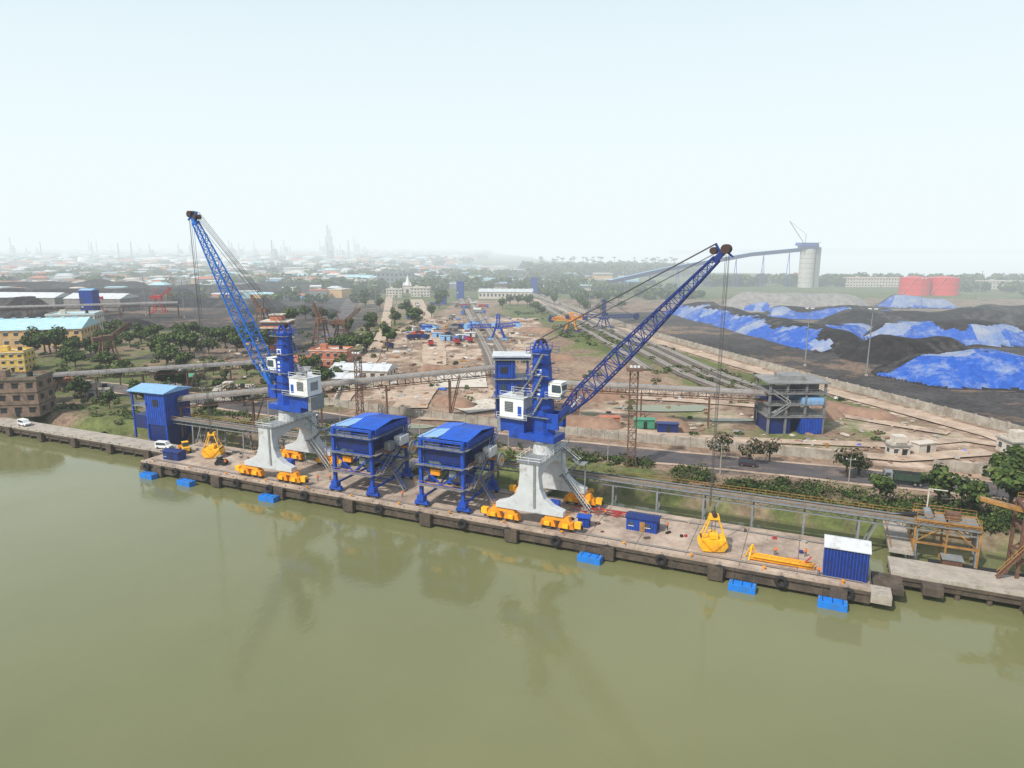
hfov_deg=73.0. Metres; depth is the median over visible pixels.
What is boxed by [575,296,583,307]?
tree
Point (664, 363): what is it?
railway track
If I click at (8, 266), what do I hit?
distant city buildings
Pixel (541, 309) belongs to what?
tree
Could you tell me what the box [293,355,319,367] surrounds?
orange roof store
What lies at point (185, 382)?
roadside store
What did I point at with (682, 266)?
silo conveyor gallery
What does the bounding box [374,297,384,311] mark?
tree
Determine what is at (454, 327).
parked truck
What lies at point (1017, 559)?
rusty loading frame
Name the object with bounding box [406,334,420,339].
parked truck
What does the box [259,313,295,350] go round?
control tower
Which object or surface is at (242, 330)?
tree
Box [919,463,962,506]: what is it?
tree
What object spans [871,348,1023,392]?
coal stockpile
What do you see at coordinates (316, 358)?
tree
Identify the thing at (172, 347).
tree
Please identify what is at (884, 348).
coal stockpile
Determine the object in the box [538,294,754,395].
railway track
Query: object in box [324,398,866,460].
boundary wall
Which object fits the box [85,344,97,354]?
tree
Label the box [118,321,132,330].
tree
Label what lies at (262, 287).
coal stockpile
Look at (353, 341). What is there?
tree
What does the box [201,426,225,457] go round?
clamshell grab
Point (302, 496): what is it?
tyre fender
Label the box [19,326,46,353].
tree
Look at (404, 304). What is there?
tree
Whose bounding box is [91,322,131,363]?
rusty yard crane
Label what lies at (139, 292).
coal stockpile
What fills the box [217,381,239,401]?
tree
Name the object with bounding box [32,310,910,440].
yard shrubs
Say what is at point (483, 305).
parked truck
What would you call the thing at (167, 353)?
tree
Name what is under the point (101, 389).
roadside store
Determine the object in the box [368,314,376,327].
tree
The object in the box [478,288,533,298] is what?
long white shed
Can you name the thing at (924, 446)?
small building
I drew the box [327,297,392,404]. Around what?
dirt road
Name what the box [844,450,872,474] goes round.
tree
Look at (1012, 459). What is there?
tree
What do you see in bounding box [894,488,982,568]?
conveyor drive gantry
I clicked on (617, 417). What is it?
site container
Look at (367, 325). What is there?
tree
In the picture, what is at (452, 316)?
parked truck
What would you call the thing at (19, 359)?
yellow house
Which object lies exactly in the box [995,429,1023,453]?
guard house
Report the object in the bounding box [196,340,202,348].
tree
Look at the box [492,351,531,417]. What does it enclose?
blue transfer tower
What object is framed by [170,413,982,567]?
jetty conveyor
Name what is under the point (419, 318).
tree
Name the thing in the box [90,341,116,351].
tree
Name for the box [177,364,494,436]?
inclined conveyor
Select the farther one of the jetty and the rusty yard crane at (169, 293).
the rusty yard crane at (169, 293)
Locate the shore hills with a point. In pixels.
(919, 250)
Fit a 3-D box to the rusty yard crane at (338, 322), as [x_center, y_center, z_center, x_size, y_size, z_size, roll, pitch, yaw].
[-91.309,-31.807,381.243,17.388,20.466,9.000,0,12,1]
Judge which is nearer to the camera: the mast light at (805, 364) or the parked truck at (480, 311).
the mast light at (805, 364)
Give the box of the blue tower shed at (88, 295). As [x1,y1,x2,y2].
[78,288,100,310]
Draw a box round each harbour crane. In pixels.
[186,211,341,484]
[481,243,733,531]
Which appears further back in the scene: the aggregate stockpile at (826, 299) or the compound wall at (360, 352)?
the aggregate stockpile at (826, 299)
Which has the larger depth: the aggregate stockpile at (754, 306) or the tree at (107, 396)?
the aggregate stockpile at (754, 306)
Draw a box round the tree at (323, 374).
[312,364,334,390]
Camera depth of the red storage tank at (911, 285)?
738.35 m
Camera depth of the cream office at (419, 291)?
723.44 m
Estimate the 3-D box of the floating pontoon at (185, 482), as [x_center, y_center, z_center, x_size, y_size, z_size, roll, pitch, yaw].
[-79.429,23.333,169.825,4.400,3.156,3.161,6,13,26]
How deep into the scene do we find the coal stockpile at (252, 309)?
551.53 m
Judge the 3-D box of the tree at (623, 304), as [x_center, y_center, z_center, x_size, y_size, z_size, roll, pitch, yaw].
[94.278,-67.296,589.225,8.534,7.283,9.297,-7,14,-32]
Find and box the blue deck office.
[625,511,661,533]
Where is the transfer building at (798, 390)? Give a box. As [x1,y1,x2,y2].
[753,372,830,433]
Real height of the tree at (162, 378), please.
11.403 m
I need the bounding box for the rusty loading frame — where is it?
[979,492,1023,578]
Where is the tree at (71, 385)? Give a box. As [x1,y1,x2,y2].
[66,376,91,398]
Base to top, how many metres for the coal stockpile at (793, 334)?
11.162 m
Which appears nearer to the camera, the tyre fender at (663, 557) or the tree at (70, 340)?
the tyre fender at (663, 557)
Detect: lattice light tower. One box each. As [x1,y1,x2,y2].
[350,352,364,415]
[625,365,642,467]
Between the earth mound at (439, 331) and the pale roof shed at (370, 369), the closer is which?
the pale roof shed at (370, 369)
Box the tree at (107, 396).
[100,389,116,408]
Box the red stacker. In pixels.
[149,287,171,312]
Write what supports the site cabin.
on the ground
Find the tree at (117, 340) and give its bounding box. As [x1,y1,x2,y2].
[109,333,122,343]
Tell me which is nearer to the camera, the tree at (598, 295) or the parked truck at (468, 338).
the parked truck at (468, 338)
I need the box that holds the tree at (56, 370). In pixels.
[52,368,67,390]
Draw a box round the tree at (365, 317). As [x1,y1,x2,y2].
[362,312,377,326]
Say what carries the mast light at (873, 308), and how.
on the ground
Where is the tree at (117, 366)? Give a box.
[111,363,127,384]
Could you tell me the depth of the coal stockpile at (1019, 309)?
519.41 m
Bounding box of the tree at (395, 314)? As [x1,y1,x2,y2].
[390,307,400,325]
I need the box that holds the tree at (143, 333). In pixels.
[134,330,148,343]
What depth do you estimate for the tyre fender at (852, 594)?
112.29 m
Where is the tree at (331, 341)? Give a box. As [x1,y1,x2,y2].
[327,334,347,345]
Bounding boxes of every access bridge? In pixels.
[255,434,294,450]
[389,455,426,473]
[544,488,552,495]
[883,520,913,557]
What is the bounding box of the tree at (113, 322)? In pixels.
[101,319,123,331]
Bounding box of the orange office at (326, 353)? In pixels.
[308,343,353,367]
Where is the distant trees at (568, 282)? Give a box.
[0,250,1023,303]
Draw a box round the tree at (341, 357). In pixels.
[333,353,347,362]
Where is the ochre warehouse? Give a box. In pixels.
[0,316,99,346]
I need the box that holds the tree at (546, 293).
[542,291,549,296]
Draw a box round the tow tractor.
[214,455,228,465]
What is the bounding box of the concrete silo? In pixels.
[789,221,821,287]
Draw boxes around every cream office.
[385,287,402,296]
[410,285,430,296]
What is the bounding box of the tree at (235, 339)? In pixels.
[226,332,247,352]
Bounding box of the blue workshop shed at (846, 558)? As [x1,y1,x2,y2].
[823,534,871,582]
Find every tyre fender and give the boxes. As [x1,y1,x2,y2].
[143,461,149,470]
[171,466,178,475]
[201,471,208,481]
[232,477,239,486]
[265,483,272,493]
[300,489,307,499]
[336,496,342,506]
[374,502,382,513]
[415,510,421,520]
[457,517,466,528]
[550,533,560,545]
[655,552,666,565]
[715,563,725,574]
[774,573,787,587]
[843,587,854,599]
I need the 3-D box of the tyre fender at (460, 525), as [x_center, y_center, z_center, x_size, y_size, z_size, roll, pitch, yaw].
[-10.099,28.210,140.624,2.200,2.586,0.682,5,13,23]
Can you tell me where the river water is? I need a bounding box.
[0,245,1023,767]
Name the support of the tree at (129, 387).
on the ground
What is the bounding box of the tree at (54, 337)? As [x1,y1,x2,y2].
[39,325,67,355]
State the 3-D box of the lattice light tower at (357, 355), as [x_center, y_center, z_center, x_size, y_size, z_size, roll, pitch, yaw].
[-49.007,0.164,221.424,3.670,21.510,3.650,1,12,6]
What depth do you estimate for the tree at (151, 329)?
390.67 m
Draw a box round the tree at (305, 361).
[297,354,314,365]
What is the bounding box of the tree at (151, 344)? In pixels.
[146,336,163,359]
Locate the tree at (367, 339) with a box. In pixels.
[358,332,373,352]
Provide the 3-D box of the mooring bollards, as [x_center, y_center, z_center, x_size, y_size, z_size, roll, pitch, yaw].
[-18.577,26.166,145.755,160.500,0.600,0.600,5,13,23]
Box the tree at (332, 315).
[327,312,337,319]
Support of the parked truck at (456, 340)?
on the ground
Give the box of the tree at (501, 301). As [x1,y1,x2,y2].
[498,297,506,309]
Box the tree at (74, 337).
[61,335,79,346]
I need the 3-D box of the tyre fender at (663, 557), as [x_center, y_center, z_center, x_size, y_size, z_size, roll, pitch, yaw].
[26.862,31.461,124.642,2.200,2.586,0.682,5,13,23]
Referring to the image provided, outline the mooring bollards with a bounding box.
[153,460,844,583]
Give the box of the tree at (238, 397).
[229,384,255,405]
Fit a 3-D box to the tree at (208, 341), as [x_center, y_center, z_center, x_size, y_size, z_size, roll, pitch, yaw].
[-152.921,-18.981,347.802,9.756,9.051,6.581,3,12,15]
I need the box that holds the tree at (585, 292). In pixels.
[583,289,588,296]
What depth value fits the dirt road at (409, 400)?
274.69 m
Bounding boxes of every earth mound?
[417,364,456,371]
[430,330,462,334]
[430,394,475,409]
[516,326,556,332]
[531,354,577,360]
[560,388,631,403]
[566,414,624,430]
[629,413,691,431]
[809,400,899,421]
[811,407,845,421]
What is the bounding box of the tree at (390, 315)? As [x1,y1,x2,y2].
[388,313,401,324]
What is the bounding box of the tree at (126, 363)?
[113,358,130,377]
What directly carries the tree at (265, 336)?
on the ground
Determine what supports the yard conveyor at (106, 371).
on the ground
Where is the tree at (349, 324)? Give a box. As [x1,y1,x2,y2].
[341,318,353,330]
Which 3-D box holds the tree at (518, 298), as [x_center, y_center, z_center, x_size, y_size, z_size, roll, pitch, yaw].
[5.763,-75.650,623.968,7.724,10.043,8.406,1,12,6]
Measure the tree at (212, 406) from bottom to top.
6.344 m
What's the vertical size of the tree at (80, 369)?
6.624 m
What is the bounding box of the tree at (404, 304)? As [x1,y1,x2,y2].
[398,299,410,309]
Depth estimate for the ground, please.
286.84 m
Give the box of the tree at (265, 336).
[257,329,276,349]
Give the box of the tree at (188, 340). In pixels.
[175,332,200,351]
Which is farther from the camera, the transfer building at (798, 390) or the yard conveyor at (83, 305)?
the yard conveyor at (83, 305)
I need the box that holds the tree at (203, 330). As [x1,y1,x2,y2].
[198,326,210,334]
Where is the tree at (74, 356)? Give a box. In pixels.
[65,347,85,367]
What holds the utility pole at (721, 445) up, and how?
on the ground
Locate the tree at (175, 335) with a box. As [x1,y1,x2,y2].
[169,329,185,351]
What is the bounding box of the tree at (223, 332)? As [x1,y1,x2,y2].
[215,325,232,348]
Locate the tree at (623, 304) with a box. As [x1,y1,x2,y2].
[617,301,625,308]
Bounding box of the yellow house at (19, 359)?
[0,345,35,371]
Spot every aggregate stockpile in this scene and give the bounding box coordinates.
[722,300,816,311]
[725,292,869,305]
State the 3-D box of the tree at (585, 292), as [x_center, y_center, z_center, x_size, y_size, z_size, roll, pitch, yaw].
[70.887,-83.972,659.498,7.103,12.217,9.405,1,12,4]
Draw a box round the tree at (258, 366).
[251,357,260,376]
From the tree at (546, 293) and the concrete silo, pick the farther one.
the concrete silo
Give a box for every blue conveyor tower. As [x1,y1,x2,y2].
[456,281,463,298]
[531,277,537,293]
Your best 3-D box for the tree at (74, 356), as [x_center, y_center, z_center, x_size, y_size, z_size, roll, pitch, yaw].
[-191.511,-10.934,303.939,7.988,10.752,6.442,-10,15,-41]
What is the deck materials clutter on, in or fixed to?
on the jetty
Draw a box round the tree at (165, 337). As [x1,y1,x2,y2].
[150,333,174,342]
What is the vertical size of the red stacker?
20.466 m
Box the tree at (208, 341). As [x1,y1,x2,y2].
[199,337,218,354]
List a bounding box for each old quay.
[0,417,177,458]
[887,556,1023,611]
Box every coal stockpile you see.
[0,279,148,288]
[0,287,199,300]
[0,296,56,308]
[0,308,48,317]
[4,316,154,327]
[144,283,278,295]
[158,298,288,307]
[236,305,340,314]
[255,281,351,291]
[665,302,864,353]
[762,305,892,319]
[814,307,1023,326]
[819,334,967,364]
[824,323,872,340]
[863,319,1023,347]
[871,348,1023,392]
[875,294,957,308]
[975,304,1023,313]
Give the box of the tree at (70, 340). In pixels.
[61,337,84,348]
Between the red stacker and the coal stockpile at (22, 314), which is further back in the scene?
the red stacker
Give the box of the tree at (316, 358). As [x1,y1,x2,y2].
[307,354,321,366]
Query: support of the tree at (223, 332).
on the ground
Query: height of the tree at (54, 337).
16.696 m
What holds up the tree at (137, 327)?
on the ground
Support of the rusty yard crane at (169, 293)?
on the ground
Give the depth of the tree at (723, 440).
178.55 m
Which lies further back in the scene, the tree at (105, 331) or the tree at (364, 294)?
the tree at (364, 294)
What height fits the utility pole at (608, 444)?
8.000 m
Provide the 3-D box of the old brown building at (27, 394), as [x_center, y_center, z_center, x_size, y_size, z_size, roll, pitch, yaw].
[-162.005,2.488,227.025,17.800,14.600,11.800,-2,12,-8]
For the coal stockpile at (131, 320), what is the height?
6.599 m
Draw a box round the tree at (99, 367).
[93,364,109,375]
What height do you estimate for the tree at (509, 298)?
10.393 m
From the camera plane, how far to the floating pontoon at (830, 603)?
111.92 m
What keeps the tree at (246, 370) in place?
on the ground
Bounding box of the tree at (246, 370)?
[241,365,251,374]
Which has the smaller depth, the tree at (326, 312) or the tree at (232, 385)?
the tree at (232, 385)
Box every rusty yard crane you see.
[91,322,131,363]
[166,285,174,306]
[250,294,269,330]
[311,302,331,345]
[329,308,360,338]
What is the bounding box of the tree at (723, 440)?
[707,431,733,458]
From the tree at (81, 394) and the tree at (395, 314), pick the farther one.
the tree at (395, 314)
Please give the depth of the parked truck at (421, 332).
413.97 m
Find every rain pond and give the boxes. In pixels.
[403,425,435,428]
[613,405,710,411]
[711,418,752,420]
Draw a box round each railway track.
[458,298,494,386]
[465,296,519,372]
[532,301,654,369]
[537,292,758,389]
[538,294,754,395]
[541,301,726,387]
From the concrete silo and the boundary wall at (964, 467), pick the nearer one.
the boundary wall at (964, 467)
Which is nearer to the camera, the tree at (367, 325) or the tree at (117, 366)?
the tree at (117, 366)
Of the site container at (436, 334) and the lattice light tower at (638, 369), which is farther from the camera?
the site container at (436, 334)
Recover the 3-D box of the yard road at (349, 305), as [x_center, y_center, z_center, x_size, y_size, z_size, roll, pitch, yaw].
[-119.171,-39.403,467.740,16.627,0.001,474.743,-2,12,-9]
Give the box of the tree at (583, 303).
[580,300,588,307]
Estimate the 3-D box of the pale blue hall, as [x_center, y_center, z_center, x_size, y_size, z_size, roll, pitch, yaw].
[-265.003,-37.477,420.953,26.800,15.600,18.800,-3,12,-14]
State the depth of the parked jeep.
173.11 m
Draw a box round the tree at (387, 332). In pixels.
[380,321,396,350]
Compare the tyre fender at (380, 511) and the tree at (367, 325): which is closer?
the tyre fender at (380, 511)
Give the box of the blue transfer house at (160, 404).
[126,383,192,444]
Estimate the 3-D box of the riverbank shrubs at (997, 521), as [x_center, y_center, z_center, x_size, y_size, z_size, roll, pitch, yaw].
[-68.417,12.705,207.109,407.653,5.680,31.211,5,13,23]
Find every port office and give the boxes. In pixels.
[843,276,899,286]
[975,279,1023,288]
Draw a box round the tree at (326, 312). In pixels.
[311,308,328,323]
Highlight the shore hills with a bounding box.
[669,248,1023,251]
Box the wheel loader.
[178,440,191,452]
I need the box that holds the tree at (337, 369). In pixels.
[330,365,342,371]
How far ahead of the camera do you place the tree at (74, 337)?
338.22 m
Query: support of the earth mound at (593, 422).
on the ground
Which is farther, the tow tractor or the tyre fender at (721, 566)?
the tow tractor
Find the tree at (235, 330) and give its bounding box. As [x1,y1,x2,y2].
[231,326,239,334]
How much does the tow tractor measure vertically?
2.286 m
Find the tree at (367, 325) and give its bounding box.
[363,321,376,331]
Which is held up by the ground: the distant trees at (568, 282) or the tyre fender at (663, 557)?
the distant trees at (568, 282)
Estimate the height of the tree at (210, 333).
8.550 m
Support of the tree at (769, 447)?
on the ground
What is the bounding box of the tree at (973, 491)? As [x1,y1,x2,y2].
[955,474,991,511]
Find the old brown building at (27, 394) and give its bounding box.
[0,369,56,417]
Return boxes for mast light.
[180,280,185,317]
[804,307,813,365]
[865,307,877,375]
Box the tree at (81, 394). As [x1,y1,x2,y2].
[72,387,86,401]
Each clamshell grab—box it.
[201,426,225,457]
[697,506,728,551]
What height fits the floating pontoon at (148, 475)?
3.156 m
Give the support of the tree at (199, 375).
on the ground
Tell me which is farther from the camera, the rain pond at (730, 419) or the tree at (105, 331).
the tree at (105, 331)
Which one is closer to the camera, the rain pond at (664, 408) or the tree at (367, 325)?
the rain pond at (664, 408)
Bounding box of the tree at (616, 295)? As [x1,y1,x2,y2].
[613,292,623,302]
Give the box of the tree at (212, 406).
[202,399,218,416]
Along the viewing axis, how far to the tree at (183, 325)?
372.93 m
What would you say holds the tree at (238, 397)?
on the ground
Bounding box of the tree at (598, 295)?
[594,291,602,298]
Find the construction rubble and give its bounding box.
[158,317,984,463]
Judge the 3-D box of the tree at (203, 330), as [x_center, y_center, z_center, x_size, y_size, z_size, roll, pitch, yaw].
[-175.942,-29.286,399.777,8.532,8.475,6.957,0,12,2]
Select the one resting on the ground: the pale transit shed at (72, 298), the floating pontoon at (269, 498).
the pale transit shed at (72, 298)
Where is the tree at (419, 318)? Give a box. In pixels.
[410,315,422,322]
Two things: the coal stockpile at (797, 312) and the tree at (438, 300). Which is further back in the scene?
the tree at (438, 300)
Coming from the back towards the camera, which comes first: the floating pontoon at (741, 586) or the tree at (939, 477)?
the tree at (939, 477)
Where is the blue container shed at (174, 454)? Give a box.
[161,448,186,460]
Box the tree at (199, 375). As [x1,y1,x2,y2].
[189,372,204,386]
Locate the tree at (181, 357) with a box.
[175,352,194,364]
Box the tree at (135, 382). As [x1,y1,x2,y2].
[128,378,139,396]
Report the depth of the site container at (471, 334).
410.99 m
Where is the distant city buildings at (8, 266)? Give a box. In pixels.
[0,249,658,298]
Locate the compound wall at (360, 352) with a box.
[333,333,374,398]
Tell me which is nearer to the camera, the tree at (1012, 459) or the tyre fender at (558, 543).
the tyre fender at (558, 543)
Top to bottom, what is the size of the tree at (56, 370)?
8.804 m
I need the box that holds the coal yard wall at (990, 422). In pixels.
[533,293,1023,431]
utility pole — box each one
[604,431,608,460]
[719,444,726,474]
[846,457,855,489]
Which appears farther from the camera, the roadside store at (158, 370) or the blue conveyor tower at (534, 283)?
the blue conveyor tower at (534, 283)
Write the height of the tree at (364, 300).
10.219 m
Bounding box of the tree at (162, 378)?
[154,363,173,381]
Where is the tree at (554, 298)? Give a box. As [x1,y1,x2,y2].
[551,295,557,305]
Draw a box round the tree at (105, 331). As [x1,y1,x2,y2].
[92,327,114,336]
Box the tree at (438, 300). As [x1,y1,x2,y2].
[435,298,443,308]
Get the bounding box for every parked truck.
[383,341,393,348]
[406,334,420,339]
[412,326,420,330]
[413,330,426,333]
[417,333,429,339]
[425,327,435,332]
[428,339,433,344]
[431,324,439,329]
[444,325,458,329]
[448,314,455,318]
[448,331,461,334]
[451,323,463,327]
[453,338,459,344]
[463,336,472,342]
[473,307,483,310]
[475,310,485,313]
[478,304,488,307]
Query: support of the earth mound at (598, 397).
on the ground
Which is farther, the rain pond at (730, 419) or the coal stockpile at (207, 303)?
the coal stockpile at (207, 303)
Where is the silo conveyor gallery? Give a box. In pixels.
[608,248,801,287]
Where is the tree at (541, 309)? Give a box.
[537,306,545,315]
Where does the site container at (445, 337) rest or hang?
on the dirt road at (409, 400)
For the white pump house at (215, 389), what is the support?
on the ground
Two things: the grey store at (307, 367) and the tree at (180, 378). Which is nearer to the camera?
the tree at (180, 378)
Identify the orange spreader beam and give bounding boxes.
[744,544,815,569]
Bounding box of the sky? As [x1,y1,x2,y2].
[0,0,1023,245]
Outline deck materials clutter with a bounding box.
[196,448,807,554]
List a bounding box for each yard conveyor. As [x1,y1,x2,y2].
[0,301,179,318]
[53,359,273,399]
[529,377,790,427]
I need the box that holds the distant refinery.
[0,225,368,264]
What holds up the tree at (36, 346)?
on the ground
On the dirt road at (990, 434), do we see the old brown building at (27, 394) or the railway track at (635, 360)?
the railway track at (635, 360)
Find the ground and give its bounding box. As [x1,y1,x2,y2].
[0,245,1023,556]
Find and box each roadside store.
[54,377,77,389]
[85,381,113,398]
[149,369,188,378]
[167,373,196,386]
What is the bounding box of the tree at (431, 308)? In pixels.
[426,304,435,316]
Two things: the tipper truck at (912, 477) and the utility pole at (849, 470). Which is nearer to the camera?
the utility pole at (849, 470)
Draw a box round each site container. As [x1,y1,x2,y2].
[421,325,431,329]
[432,332,442,336]
[440,335,451,340]
[464,332,475,336]
[599,415,620,421]
[633,417,655,428]
[656,421,679,432]
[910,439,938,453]
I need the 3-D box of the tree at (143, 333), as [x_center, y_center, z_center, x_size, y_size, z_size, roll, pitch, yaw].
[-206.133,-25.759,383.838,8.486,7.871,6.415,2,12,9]
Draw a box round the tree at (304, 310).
[299,304,312,319]
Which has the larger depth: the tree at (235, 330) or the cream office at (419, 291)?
the cream office at (419, 291)
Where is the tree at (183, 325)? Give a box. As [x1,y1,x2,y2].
[172,322,187,346]
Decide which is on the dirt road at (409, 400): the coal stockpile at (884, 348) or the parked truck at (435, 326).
the parked truck at (435, 326)
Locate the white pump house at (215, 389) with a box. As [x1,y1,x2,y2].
[212,381,255,400]
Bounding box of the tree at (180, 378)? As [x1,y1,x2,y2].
[171,370,185,385]
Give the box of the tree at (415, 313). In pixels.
[406,305,422,325]
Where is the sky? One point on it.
(374, 122)
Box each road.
[76,379,1023,501]
[254,298,359,405]
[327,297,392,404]
[393,299,494,412]
[416,297,1001,460]
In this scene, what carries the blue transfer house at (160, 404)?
on the ground
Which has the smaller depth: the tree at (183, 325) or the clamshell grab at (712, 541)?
the clamshell grab at (712, 541)
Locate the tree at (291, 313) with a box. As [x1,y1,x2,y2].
[282,307,298,328]
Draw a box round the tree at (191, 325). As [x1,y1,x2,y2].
[187,321,198,331]
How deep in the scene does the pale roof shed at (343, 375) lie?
269.11 m
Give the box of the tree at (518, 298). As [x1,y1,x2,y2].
[514,295,522,304]
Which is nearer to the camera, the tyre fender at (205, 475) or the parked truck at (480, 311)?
the tyre fender at (205, 475)
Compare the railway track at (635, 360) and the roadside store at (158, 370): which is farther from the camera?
the railway track at (635, 360)
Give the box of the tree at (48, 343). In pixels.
[42,329,51,353]
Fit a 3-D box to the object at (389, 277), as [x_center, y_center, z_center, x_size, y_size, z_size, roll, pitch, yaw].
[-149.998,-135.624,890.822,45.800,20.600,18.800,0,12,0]
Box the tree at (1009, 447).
[991,443,1023,462]
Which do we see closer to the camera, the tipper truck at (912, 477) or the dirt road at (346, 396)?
the tipper truck at (912, 477)
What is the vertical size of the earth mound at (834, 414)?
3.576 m
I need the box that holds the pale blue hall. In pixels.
[44,309,105,329]
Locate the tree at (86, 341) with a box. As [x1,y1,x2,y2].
[81,337,91,353]
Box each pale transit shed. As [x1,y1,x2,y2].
[0,292,69,308]
[63,293,139,310]
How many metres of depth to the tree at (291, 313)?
442.05 m
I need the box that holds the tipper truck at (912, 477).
[882,468,926,486]
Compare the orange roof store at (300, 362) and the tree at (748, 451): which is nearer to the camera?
the tree at (748, 451)
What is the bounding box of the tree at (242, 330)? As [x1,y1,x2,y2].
[238,326,260,350]
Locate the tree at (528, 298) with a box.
[521,294,533,307]
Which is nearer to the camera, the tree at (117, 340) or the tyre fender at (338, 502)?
the tyre fender at (338, 502)
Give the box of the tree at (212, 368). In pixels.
[207,366,220,374]
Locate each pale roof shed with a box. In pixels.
[307,371,364,386]
[329,361,396,377]
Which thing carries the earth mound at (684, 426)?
on the ground
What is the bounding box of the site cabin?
[883,434,912,454]
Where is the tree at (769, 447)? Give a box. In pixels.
[759,438,782,461]
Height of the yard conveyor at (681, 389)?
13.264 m
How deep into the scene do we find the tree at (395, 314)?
464.35 m
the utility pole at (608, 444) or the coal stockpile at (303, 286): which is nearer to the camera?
the utility pole at (608, 444)
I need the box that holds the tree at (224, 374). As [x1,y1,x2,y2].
[219,369,228,377]
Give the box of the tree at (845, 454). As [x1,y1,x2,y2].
[832,448,868,477]
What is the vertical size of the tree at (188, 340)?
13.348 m
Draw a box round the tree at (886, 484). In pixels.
[868,473,896,500]
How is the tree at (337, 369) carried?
on the ground
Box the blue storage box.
[576,513,591,527]
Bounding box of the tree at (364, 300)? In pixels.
[360,296,368,307]
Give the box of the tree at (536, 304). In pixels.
[529,301,541,311]
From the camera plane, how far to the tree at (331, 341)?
352.72 m
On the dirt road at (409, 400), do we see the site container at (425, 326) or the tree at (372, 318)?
the site container at (425, 326)
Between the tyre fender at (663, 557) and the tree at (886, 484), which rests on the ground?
the tree at (886, 484)
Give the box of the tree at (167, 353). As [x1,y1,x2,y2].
[153,348,176,365]
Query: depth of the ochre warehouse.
379.54 m
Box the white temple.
[402,276,411,292]
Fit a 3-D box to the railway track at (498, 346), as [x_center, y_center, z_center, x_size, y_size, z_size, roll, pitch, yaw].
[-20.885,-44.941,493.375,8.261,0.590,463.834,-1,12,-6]
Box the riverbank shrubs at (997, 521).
[53,386,1023,534]
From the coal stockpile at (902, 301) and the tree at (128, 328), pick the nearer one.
the tree at (128, 328)
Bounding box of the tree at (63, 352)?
[56,347,70,366]
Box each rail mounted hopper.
[327,412,416,497]
[413,422,504,513]
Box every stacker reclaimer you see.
[464,314,520,340]
[548,312,587,331]
[580,300,638,328]
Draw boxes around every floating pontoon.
[139,464,157,479]
[177,470,197,486]
[258,492,278,502]
[577,541,602,565]
[728,568,755,594]
[817,585,847,612]
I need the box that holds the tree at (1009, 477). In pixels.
[981,464,1023,514]
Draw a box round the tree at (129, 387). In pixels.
[128,384,137,399]
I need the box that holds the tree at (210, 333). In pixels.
[204,327,219,341]
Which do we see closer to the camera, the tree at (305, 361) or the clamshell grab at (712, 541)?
the clamshell grab at (712, 541)
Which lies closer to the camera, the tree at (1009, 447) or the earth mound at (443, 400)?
the tree at (1009, 447)
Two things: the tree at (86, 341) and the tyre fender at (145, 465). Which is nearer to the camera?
the tyre fender at (145, 465)
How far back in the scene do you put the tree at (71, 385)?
243.48 m
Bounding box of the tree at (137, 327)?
[132,323,146,340]
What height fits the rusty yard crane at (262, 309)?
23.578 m
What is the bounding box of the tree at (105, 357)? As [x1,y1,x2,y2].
[92,350,116,364]
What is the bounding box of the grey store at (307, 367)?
[294,366,313,374]
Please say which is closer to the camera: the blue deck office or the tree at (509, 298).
the blue deck office
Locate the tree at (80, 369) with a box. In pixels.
[70,367,87,377]
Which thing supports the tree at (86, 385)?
on the ground
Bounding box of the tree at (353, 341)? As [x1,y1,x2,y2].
[339,333,362,346]
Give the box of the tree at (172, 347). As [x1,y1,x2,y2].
[152,341,178,362]
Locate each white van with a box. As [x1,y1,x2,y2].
[17,418,30,426]
[155,440,172,448]
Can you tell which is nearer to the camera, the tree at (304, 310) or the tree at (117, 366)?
the tree at (117, 366)
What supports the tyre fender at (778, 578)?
attached to the jetty
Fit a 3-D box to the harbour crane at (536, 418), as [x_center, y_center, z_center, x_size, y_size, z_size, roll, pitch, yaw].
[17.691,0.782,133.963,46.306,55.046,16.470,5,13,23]
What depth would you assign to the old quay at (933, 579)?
115.19 m
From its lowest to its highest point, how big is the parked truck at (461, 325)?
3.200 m
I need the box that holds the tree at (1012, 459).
[988,444,1023,485]
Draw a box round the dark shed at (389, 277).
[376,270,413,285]
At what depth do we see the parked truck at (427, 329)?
428.84 m
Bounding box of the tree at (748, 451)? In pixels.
[738,438,762,457]
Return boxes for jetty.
[140,442,904,605]
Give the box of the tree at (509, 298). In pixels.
[506,294,513,305]
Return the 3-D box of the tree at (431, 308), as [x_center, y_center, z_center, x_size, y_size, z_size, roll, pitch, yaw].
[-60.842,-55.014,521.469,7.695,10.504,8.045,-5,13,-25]
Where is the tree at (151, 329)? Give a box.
[145,324,163,334]
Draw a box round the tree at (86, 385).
[74,384,89,398]
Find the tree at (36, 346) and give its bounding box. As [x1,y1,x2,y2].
[26,344,41,350]
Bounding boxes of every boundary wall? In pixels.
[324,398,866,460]
[932,458,998,474]
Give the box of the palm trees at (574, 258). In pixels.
[539,256,676,262]
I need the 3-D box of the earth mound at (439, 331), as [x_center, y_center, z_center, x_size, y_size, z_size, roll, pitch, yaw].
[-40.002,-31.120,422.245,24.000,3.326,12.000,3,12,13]
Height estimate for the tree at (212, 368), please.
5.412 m
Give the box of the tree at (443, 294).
[434,289,449,305]
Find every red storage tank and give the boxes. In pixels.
[898,276,931,295]
[929,276,960,295]
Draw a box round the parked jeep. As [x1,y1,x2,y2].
[738,457,757,467]
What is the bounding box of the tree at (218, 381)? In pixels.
[213,377,227,384]
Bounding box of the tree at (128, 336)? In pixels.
[121,330,137,347]
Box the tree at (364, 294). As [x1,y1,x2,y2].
[358,288,368,297]

